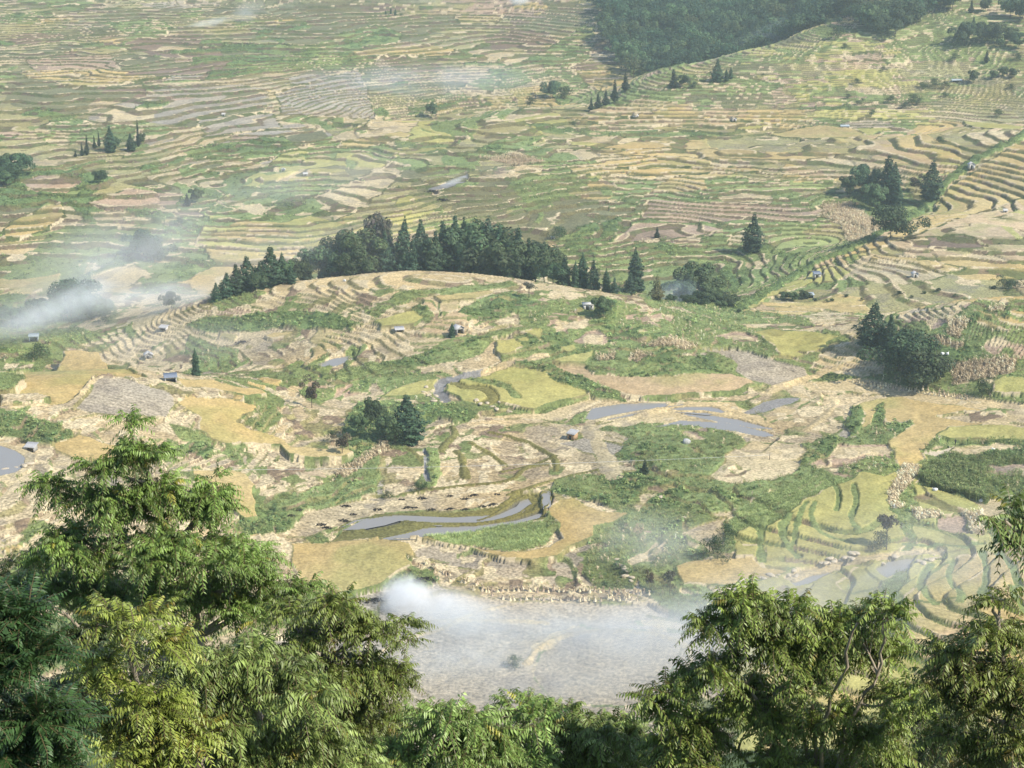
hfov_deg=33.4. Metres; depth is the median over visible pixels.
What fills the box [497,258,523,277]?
broadleaf tree
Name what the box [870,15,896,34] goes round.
broadleaf tree
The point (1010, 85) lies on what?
bush
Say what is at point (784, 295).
roadside tree
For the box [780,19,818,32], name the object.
forest tree
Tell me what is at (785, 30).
forest tree
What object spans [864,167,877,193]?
conifer
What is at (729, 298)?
broadleaf tree
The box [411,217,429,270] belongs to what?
conifer
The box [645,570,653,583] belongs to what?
broadleaf tree
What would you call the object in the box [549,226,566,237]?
bush
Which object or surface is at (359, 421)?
broadleaf tree
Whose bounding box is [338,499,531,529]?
pond water
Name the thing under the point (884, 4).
broadleaf tree
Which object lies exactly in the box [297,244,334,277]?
broadleaf tree
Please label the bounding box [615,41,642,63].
forest tree
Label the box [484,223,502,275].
conifer
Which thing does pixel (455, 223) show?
conifer
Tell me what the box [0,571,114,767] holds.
pinnate tree
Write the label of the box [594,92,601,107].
slim tree
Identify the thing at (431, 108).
round tree
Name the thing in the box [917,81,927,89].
bush
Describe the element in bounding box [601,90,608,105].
slim tree
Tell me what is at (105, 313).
broadleaf tree
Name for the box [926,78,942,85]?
bush
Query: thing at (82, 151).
slim tree
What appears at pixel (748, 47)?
forest tree
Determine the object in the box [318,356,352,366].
pond water
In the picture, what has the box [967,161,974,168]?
house
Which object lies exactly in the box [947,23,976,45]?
broadleaf tree
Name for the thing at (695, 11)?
forest tree
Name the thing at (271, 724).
pinnate tree
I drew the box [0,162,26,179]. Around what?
broadleaf tree
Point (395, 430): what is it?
bush
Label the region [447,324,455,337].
conifer
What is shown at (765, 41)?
forest tree
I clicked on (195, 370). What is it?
conifer
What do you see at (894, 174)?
conifer
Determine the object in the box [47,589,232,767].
pinnate tree
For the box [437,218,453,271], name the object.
conifer
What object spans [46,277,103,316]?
broadleaf tree
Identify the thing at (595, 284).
conifer
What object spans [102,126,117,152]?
conifer
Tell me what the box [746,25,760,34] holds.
forest tree
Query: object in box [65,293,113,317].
broadleaf tree
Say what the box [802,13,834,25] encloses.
forest tree
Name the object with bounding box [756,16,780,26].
forest tree
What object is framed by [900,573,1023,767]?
pinnate tree
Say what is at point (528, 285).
broadleaf tree
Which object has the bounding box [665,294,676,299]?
broadleaf tree
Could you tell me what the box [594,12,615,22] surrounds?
forest tree
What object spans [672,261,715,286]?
broadleaf tree
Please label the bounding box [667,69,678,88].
slim tree
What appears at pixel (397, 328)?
field hut
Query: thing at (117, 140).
round tree
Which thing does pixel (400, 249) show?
conifer
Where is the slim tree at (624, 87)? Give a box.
[621,72,630,90]
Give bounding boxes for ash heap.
[361,597,384,602]
[413,576,435,582]
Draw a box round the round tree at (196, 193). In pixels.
[188,188,204,199]
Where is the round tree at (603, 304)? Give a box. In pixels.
[590,296,614,315]
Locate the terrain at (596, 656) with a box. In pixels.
[0,0,1023,767]
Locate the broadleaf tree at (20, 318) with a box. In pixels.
[0,307,32,327]
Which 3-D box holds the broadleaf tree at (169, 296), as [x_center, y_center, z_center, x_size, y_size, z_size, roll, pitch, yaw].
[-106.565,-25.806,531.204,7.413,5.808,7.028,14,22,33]
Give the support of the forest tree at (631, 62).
on the terrain at (596, 656)
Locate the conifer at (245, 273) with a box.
[234,256,254,291]
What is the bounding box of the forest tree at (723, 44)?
[717,42,738,52]
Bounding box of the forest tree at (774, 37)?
[765,32,787,41]
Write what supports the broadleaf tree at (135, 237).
on the terrain at (596, 656)
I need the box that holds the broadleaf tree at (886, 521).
[877,513,902,549]
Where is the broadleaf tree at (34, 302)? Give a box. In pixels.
[24,298,46,315]
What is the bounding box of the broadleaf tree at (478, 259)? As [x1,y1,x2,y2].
[458,227,522,274]
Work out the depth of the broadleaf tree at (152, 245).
621.12 m
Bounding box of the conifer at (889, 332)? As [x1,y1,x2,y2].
[880,312,897,348]
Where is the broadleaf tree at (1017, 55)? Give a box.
[1012,52,1023,60]
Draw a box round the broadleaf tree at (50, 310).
[37,299,63,320]
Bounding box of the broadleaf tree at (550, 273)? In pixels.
[532,260,572,283]
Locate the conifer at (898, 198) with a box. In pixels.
[891,182,903,205]
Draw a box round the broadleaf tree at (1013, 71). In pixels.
[1006,68,1019,76]
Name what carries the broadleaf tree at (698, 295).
on the terrain at (596, 656)
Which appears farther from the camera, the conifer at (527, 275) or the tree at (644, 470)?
the conifer at (527, 275)
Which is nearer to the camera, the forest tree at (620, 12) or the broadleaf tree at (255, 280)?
the broadleaf tree at (255, 280)
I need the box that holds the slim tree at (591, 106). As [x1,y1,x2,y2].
[588,98,593,109]
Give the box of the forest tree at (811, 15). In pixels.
[801,9,821,28]
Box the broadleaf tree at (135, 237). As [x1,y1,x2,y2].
[120,229,157,254]
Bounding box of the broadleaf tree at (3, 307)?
[0,304,13,323]
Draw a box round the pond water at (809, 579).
[786,573,828,591]
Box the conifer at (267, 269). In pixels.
[253,245,283,288]
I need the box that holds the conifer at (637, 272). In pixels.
[624,247,645,291]
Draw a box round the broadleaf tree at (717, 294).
[704,288,722,303]
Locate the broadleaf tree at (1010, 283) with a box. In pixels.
[996,274,1023,288]
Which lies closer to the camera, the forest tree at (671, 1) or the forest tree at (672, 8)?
the forest tree at (672, 8)
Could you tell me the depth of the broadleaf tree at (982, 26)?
916.87 m
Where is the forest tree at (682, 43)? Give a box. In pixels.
[669,39,691,50]
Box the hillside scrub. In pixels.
[0,1,1023,342]
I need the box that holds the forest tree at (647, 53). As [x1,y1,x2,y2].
[639,49,652,67]
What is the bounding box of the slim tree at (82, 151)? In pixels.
[79,143,84,155]
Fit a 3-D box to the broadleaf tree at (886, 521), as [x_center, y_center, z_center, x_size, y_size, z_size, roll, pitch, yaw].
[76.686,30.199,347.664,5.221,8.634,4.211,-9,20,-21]
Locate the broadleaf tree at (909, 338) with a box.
[855,328,942,370]
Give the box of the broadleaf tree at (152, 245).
[136,235,177,260]
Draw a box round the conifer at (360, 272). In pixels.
[353,269,370,274]
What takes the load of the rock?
on the terrain at (596, 656)
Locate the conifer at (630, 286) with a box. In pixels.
[623,273,638,293]
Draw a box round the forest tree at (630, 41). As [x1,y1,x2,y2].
[621,38,646,50]
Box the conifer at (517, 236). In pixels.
[513,225,525,278]
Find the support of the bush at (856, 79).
on the terrain at (596, 656)
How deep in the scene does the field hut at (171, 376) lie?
425.79 m
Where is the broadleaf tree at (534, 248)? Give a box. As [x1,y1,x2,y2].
[511,240,562,281]
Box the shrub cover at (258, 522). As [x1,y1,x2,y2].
[0,286,1023,743]
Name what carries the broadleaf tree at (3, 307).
on the terrain at (596, 656)
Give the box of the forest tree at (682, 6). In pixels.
[675,2,692,16]
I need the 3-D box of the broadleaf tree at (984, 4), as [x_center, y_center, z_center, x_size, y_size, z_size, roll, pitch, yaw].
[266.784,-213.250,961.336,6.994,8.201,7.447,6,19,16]
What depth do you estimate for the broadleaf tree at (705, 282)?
571.38 m
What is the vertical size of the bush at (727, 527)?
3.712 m
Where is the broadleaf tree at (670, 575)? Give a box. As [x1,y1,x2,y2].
[662,570,675,582]
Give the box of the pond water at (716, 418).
[681,413,772,428]
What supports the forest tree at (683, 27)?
on the terrain at (596, 656)
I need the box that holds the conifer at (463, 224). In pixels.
[460,217,468,272]
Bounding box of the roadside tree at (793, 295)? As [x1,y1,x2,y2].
[787,292,798,299]
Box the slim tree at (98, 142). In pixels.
[97,132,100,146]
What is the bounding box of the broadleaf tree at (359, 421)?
[350,413,366,431]
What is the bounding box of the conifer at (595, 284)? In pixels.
[585,258,602,289]
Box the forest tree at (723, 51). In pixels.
[715,41,745,55]
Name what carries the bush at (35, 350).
on the terrain at (596, 656)
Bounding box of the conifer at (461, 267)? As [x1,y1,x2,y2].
[455,247,466,272]
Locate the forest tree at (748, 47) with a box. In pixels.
[734,45,752,52]
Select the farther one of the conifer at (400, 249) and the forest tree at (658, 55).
the forest tree at (658, 55)
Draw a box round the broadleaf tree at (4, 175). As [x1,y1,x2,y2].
[0,170,13,186]
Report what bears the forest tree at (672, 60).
on the terrain at (596, 656)
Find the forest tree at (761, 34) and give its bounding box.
[749,33,780,41]
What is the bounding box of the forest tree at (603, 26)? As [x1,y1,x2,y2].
[597,19,615,42]
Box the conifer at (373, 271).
[369,223,378,272]
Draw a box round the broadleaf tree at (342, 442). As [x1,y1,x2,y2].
[331,428,350,452]
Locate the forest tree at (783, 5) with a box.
[772,3,792,12]
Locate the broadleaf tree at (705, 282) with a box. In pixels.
[686,273,726,297]
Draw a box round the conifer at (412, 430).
[390,394,431,445]
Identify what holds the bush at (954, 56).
on the terrain at (596, 656)
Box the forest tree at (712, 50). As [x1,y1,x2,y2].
[689,44,733,59]
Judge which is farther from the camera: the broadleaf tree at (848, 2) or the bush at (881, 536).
the broadleaf tree at (848, 2)
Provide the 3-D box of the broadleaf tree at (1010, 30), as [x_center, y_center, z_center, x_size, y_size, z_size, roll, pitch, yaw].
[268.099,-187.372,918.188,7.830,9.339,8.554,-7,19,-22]
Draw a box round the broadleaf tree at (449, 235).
[419,226,485,271]
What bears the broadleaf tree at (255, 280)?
on the terrain at (596, 656)
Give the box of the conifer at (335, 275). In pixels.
[317,246,336,278]
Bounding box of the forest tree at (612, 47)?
[603,41,625,52]
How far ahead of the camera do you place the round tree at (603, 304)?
485.84 m
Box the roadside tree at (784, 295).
[778,291,789,298]
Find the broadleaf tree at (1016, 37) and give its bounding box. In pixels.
[1009,32,1023,47]
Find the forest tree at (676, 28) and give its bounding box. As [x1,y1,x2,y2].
[665,21,695,34]
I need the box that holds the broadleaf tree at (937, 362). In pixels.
[901,349,955,386]
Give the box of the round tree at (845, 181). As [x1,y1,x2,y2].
[839,175,855,191]
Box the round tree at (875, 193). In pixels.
[861,183,888,207]
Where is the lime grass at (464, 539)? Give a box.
[0,329,946,634]
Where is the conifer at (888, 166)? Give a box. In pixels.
[873,155,894,200]
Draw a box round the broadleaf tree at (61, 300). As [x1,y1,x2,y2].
[46,291,74,320]
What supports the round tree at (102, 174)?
on the terrain at (596, 656)
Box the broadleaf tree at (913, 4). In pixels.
[887,0,926,26]
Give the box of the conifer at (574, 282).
[570,260,579,287]
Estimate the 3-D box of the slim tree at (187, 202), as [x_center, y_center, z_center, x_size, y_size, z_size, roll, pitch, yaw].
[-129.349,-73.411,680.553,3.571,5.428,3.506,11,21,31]
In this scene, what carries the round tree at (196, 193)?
on the terrain at (596, 656)
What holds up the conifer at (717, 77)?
on the terrain at (596, 656)
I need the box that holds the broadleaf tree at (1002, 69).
[997,66,1008,76]
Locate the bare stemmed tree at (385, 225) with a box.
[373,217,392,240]
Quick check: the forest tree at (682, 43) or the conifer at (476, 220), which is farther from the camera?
the forest tree at (682, 43)
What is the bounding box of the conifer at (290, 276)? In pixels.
[286,266,296,284]
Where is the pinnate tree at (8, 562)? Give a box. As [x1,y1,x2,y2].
[0,540,404,767]
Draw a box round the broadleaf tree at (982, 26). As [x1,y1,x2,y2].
[970,22,994,41]
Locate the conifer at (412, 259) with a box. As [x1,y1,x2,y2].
[402,237,421,270]
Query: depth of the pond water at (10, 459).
362.09 m
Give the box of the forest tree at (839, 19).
[813,12,841,25]
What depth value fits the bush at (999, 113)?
839.97 m
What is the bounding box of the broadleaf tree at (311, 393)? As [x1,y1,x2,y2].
[298,374,319,407]
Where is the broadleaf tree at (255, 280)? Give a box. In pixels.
[247,271,268,286]
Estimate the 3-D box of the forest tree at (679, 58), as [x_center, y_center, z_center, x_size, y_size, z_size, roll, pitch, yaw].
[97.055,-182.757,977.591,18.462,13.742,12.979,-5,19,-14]
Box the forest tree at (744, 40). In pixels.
[739,33,774,47]
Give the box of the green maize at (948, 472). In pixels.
[883,434,1023,503]
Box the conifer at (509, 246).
[502,239,515,277]
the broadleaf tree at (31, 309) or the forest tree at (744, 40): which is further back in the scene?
the forest tree at (744, 40)
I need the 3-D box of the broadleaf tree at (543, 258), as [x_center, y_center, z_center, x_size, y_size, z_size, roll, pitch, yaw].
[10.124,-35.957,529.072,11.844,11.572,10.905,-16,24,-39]
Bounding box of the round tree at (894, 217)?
[871,204,931,237]
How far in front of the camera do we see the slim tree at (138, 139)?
768.19 m
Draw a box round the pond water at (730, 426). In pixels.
[657,421,772,436]
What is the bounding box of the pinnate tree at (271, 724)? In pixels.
[152,626,395,767]
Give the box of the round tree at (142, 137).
[139,133,145,144]
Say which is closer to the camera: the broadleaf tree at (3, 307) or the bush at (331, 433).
the bush at (331, 433)
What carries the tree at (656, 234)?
on the terrain at (596, 656)
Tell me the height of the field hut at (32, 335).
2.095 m
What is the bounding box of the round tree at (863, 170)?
[848,164,881,193]
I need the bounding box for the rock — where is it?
[765,572,774,576]
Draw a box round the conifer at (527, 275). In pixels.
[518,238,536,279]
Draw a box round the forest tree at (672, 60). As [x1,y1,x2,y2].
[660,55,683,66]
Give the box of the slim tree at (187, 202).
[184,193,191,205]
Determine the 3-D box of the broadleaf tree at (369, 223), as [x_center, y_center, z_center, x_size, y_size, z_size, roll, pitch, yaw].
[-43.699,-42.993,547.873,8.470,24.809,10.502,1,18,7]
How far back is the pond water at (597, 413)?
433.68 m
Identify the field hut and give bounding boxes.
[24,442,38,452]
[28,333,38,341]
[143,350,152,358]
[158,324,168,330]
[163,372,176,381]
[394,326,404,331]
[453,324,464,334]
[566,429,579,439]
[582,302,593,309]
[812,271,821,277]
[911,271,918,277]
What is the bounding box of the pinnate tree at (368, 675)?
[246,580,437,754]
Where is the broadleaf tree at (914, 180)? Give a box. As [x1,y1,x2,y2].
[909,174,922,186]
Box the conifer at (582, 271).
[577,253,589,288]
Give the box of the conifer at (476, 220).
[465,216,482,272]
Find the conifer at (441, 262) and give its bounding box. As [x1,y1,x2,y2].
[430,231,446,271]
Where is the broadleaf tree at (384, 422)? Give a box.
[374,412,396,443]
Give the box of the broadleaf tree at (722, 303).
[714,300,727,307]
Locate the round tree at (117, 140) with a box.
[106,136,121,148]
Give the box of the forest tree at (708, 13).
[699,9,714,21]
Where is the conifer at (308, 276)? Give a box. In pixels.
[298,254,314,280]
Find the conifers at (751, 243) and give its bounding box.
[740,212,765,252]
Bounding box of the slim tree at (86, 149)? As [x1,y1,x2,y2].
[84,135,88,154]
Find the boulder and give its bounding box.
[683,438,690,443]
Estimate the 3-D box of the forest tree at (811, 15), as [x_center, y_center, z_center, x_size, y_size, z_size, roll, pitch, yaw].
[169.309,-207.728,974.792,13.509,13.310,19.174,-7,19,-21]
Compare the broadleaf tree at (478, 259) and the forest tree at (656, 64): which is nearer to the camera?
the broadleaf tree at (478, 259)
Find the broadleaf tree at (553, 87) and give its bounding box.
[539,80,561,94]
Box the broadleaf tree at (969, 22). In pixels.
[960,21,974,35]
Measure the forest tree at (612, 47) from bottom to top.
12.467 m
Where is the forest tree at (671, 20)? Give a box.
[662,12,685,28]
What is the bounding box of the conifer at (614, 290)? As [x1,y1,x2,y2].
[608,278,618,293]
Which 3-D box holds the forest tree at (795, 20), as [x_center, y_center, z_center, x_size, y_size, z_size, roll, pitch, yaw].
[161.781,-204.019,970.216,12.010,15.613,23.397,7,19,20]
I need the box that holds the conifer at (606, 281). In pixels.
[601,268,610,291]
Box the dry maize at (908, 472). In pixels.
[4,6,1023,594]
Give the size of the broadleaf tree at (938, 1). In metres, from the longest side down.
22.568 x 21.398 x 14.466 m
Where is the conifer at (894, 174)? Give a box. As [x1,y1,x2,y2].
[880,162,902,203]
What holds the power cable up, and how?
attached to the cable pole
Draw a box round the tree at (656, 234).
[654,228,659,237]
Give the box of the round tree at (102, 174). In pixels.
[91,170,108,180]
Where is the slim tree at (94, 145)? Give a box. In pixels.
[92,135,96,147]
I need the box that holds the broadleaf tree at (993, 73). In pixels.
[989,70,997,78]
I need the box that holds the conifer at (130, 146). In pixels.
[126,132,136,150]
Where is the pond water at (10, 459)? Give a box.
[0,446,24,474]
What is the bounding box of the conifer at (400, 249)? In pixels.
[391,216,411,270]
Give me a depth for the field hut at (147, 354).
499.15 m
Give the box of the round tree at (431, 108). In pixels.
[425,102,437,113]
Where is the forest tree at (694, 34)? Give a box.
[681,28,704,40]
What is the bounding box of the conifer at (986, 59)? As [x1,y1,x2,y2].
[984,50,989,62]
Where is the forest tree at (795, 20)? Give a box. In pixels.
[783,10,805,34]
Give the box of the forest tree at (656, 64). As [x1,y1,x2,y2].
[638,59,670,69]
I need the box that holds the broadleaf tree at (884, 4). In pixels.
[840,0,893,17]
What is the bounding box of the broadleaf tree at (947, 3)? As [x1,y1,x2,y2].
[942,0,961,10]
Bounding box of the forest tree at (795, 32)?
[772,21,804,35]
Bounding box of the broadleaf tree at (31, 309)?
[19,304,39,321]
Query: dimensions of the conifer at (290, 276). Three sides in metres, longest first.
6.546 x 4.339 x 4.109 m
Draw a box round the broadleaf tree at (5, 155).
[0,153,16,165]
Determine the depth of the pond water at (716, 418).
426.91 m
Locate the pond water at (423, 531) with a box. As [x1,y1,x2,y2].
[383,513,541,539]
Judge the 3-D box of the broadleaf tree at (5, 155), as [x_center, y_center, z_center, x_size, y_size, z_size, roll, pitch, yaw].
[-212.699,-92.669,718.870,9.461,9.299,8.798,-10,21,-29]
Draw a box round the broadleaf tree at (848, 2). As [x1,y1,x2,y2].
[832,0,866,19]
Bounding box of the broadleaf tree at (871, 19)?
[859,4,888,30]
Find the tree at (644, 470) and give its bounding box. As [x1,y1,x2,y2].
[639,460,648,474]
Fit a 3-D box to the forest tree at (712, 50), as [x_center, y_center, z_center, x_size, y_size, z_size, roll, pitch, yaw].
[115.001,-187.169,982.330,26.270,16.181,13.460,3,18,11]
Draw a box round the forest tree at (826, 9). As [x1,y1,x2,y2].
[801,0,846,22]
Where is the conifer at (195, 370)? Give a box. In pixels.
[190,348,201,375]
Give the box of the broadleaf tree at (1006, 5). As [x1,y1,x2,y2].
[998,0,1019,14]
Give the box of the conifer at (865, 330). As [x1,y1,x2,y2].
[851,301,887,348]
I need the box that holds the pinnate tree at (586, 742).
[520,693,659,767]
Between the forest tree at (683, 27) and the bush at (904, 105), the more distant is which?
the forest tree at (683, 27)
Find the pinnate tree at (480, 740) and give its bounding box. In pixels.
[369,687,569,767]
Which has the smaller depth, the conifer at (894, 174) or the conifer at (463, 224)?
the conifer at (463, 224)
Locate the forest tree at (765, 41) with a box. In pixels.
[751,36,772,46]
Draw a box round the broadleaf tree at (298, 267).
[289,258,317,278]
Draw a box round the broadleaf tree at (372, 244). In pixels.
[335,228,387,273]
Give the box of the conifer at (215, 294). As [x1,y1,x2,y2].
[210,283,222,301]
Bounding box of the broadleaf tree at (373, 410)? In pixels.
[363,397,386,426]
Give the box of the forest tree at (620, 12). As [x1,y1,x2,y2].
[614,4,632,18]
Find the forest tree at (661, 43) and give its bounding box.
[639,40,678,52]
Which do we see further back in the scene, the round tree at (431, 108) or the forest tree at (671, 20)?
the forest tree at (671, 20)
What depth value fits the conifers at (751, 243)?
645.56 m
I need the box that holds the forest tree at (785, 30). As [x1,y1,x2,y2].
[761,23,805,40]
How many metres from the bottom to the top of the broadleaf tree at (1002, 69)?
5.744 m
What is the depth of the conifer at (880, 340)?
463.45 m
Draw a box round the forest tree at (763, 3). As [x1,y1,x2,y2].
[746,0,779,10]
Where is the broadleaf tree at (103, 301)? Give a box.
[91,297,112,314]
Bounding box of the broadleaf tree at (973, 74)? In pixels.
[968,70,979,82]
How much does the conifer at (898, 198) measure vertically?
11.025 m
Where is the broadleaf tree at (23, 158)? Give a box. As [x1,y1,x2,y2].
[1,153,35,169]
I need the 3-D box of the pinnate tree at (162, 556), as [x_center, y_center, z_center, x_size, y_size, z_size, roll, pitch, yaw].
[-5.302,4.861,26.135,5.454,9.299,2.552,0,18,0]
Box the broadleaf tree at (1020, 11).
[1011,0,1023,19]
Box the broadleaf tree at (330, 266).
[317,247,346,272]
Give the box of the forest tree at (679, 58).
[665,53,698,64]
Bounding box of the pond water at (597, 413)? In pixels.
[586,403,667,419]
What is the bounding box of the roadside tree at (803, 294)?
[799,289,812,297]
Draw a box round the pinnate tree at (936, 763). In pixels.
[837,704,996,767]
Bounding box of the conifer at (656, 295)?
[648,273,665,300]
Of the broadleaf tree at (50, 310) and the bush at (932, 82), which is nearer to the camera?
the broadleaf tree at (50, 310)
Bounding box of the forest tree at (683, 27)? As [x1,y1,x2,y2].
[675,22,697,45]
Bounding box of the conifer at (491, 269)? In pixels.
[485,260,497,275]
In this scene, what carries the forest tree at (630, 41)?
on the terrain at (596, 656)
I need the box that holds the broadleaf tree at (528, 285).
[523,282,537,288]
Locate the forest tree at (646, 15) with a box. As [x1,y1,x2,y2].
[633,10,659,23]
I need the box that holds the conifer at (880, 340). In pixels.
[876,324,885,348]
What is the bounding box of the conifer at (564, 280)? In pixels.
[555,255,570,285]
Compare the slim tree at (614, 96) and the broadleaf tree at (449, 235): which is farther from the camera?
the slim tree at (614, 96)
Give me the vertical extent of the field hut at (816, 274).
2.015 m
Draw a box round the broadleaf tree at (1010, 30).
[1002,26,1019,43]
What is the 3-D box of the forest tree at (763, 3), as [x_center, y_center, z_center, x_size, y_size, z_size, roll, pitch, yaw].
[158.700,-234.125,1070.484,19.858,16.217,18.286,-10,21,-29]
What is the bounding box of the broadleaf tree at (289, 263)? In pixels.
[271,259,294,274]
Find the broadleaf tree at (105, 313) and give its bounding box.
[96,308,117,321]
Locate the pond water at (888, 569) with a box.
[876,558,914,577]
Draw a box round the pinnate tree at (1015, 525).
[974,483,1023,581]
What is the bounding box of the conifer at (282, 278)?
[275,252,292,282]
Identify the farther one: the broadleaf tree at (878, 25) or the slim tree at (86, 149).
the broadleaf tree at (878, 25)
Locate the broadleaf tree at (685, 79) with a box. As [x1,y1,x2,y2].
[675,75,690,83]
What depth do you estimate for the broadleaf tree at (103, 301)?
546.05 m
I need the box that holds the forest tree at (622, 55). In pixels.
[613,50,637,70]
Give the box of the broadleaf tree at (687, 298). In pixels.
[680,294,695,303]
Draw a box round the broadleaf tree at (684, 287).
[660,279,696,300]
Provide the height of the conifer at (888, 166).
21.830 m
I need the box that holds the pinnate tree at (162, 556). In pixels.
[0,403,341,767]
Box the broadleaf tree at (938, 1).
[935,0,953,8]
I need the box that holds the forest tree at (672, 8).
[655,3,687,27]
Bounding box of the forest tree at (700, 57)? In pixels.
[687,52,706,62]
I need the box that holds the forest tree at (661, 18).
[648,11,673,24]
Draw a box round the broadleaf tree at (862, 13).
[854,6,887,28]
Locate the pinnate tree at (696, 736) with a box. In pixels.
[616,572,949,767]
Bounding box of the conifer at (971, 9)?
[967,1,974,12]
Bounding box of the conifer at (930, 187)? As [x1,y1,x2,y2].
[916,158,944,199]
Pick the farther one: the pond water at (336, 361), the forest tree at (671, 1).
the forest tree at (671, 1)
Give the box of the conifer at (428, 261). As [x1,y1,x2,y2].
[422,243,438,270]
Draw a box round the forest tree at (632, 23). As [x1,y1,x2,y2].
[616,20,640,33]
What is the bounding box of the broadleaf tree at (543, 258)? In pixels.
[524,249,564,281]
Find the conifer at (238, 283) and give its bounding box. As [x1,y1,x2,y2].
[229,264,246,295]
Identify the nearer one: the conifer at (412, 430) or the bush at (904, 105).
the conifer at (412, 430)
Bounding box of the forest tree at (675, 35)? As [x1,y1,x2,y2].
[658,30,690,44]
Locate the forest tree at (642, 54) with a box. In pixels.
[628,51,650,65]
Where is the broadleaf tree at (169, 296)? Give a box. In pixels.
[158,291,180,307]
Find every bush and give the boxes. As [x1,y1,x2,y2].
[26,343,49,357]
[176,217,186,224]
[323,430,340,442]
[382,490,393,497]
[385,425,404,448]
[410,482,423,491]
[421,481,431,488]
[503,654,523,668]
[524,96,535,105]
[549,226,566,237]
[557,86,573,96]
[688,81,699,87]
[700,534,730,561]
[712,523,738,537]
[826,25,844,37]
[851,78,863,84]
[867,109,876,113]
[868,530,890,549]
[884,95,899,102]
[899,102,911,108]
[900,363,941,384]
[907,94,921,103]
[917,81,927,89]
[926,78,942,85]
[931,136,945,142]
[937,81,951,86]
[950,53,960,59]
[972,379,994,398]
[993,108,1003,117]
[1005,83,1014,89]
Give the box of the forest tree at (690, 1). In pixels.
[682,0,702,5]
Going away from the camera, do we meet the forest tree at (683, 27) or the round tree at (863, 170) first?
the round tree at (863, 170)
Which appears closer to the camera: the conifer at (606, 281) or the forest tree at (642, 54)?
the conifer at (606, 281)
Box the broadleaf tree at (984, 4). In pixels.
[980,0,991,11]
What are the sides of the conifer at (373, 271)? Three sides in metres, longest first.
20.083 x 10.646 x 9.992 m
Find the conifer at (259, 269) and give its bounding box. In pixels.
[252,262,269,289]
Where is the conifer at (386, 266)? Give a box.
[376,231,395,271]
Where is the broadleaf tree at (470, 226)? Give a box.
[450,218,507,269]
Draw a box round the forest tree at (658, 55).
[646,51,674,68]
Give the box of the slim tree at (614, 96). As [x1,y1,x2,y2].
[610,80,619,101]
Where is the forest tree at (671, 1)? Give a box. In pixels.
[654,0,686,5]
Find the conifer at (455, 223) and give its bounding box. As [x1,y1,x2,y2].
[446,212,458,271]
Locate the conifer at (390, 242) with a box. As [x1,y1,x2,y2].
[383,228,395,266]
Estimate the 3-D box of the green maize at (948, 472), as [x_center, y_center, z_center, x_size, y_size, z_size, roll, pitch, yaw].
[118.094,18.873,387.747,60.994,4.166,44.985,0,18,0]
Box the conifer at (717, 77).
[709,59,723,82]
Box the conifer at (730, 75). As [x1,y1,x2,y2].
[728,68,734,77]
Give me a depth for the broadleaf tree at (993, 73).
884.47 m
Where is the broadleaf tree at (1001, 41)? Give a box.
[997,38,1004,44]
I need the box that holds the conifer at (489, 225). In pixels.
[468,215,492,273]
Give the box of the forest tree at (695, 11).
[678,4,707,18]
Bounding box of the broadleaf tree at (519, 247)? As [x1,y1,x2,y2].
[485,235,527,270]
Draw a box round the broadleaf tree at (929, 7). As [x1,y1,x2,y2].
[916,0,933,15]
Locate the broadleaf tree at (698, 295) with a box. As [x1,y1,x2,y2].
[692,290,714,303]
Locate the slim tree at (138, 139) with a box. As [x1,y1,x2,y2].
[135,120,140,146]
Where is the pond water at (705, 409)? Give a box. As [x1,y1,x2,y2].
[668,404,724,414]
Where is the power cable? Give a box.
[258,455,758,469]
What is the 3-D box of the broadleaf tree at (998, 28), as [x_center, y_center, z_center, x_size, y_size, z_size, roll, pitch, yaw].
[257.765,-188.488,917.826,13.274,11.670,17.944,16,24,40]
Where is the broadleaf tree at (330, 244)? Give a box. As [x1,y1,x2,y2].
[319,234,355,275]
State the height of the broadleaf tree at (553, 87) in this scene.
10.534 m
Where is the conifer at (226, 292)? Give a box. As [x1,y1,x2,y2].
[218,273,234,298]
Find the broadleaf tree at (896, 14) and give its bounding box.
[874,8,913,33]
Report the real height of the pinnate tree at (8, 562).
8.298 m
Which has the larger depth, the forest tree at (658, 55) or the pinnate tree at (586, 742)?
the forest tree at (658, 55)
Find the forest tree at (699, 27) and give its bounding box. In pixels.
[685,20,703,32]
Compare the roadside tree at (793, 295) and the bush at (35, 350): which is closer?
the bush at (35, 350)
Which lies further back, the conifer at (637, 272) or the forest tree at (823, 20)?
the forest tree at (823, 20)
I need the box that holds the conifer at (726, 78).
[724,68,728,80]
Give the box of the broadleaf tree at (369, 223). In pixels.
[363,211,383,233]
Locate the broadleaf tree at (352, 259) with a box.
[333,248,374,273]
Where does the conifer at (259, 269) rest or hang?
on the terrain at (596, 656)
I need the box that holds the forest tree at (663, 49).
[648,44,672,56]
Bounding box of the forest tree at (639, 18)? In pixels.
[626,16,647,26]
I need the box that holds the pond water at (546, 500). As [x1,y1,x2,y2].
[541,491,550,508]
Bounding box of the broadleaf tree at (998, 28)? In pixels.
[974,22,1007,39]
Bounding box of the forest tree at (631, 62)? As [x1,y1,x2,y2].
[616,54,646,77]
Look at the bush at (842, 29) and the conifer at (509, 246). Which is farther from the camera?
the bush at (842, 29)
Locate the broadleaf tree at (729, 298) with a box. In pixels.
[719,291,741,305]
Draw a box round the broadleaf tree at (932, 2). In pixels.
[894,0,936,24]
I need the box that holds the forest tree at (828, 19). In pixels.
[810,12,835,26]

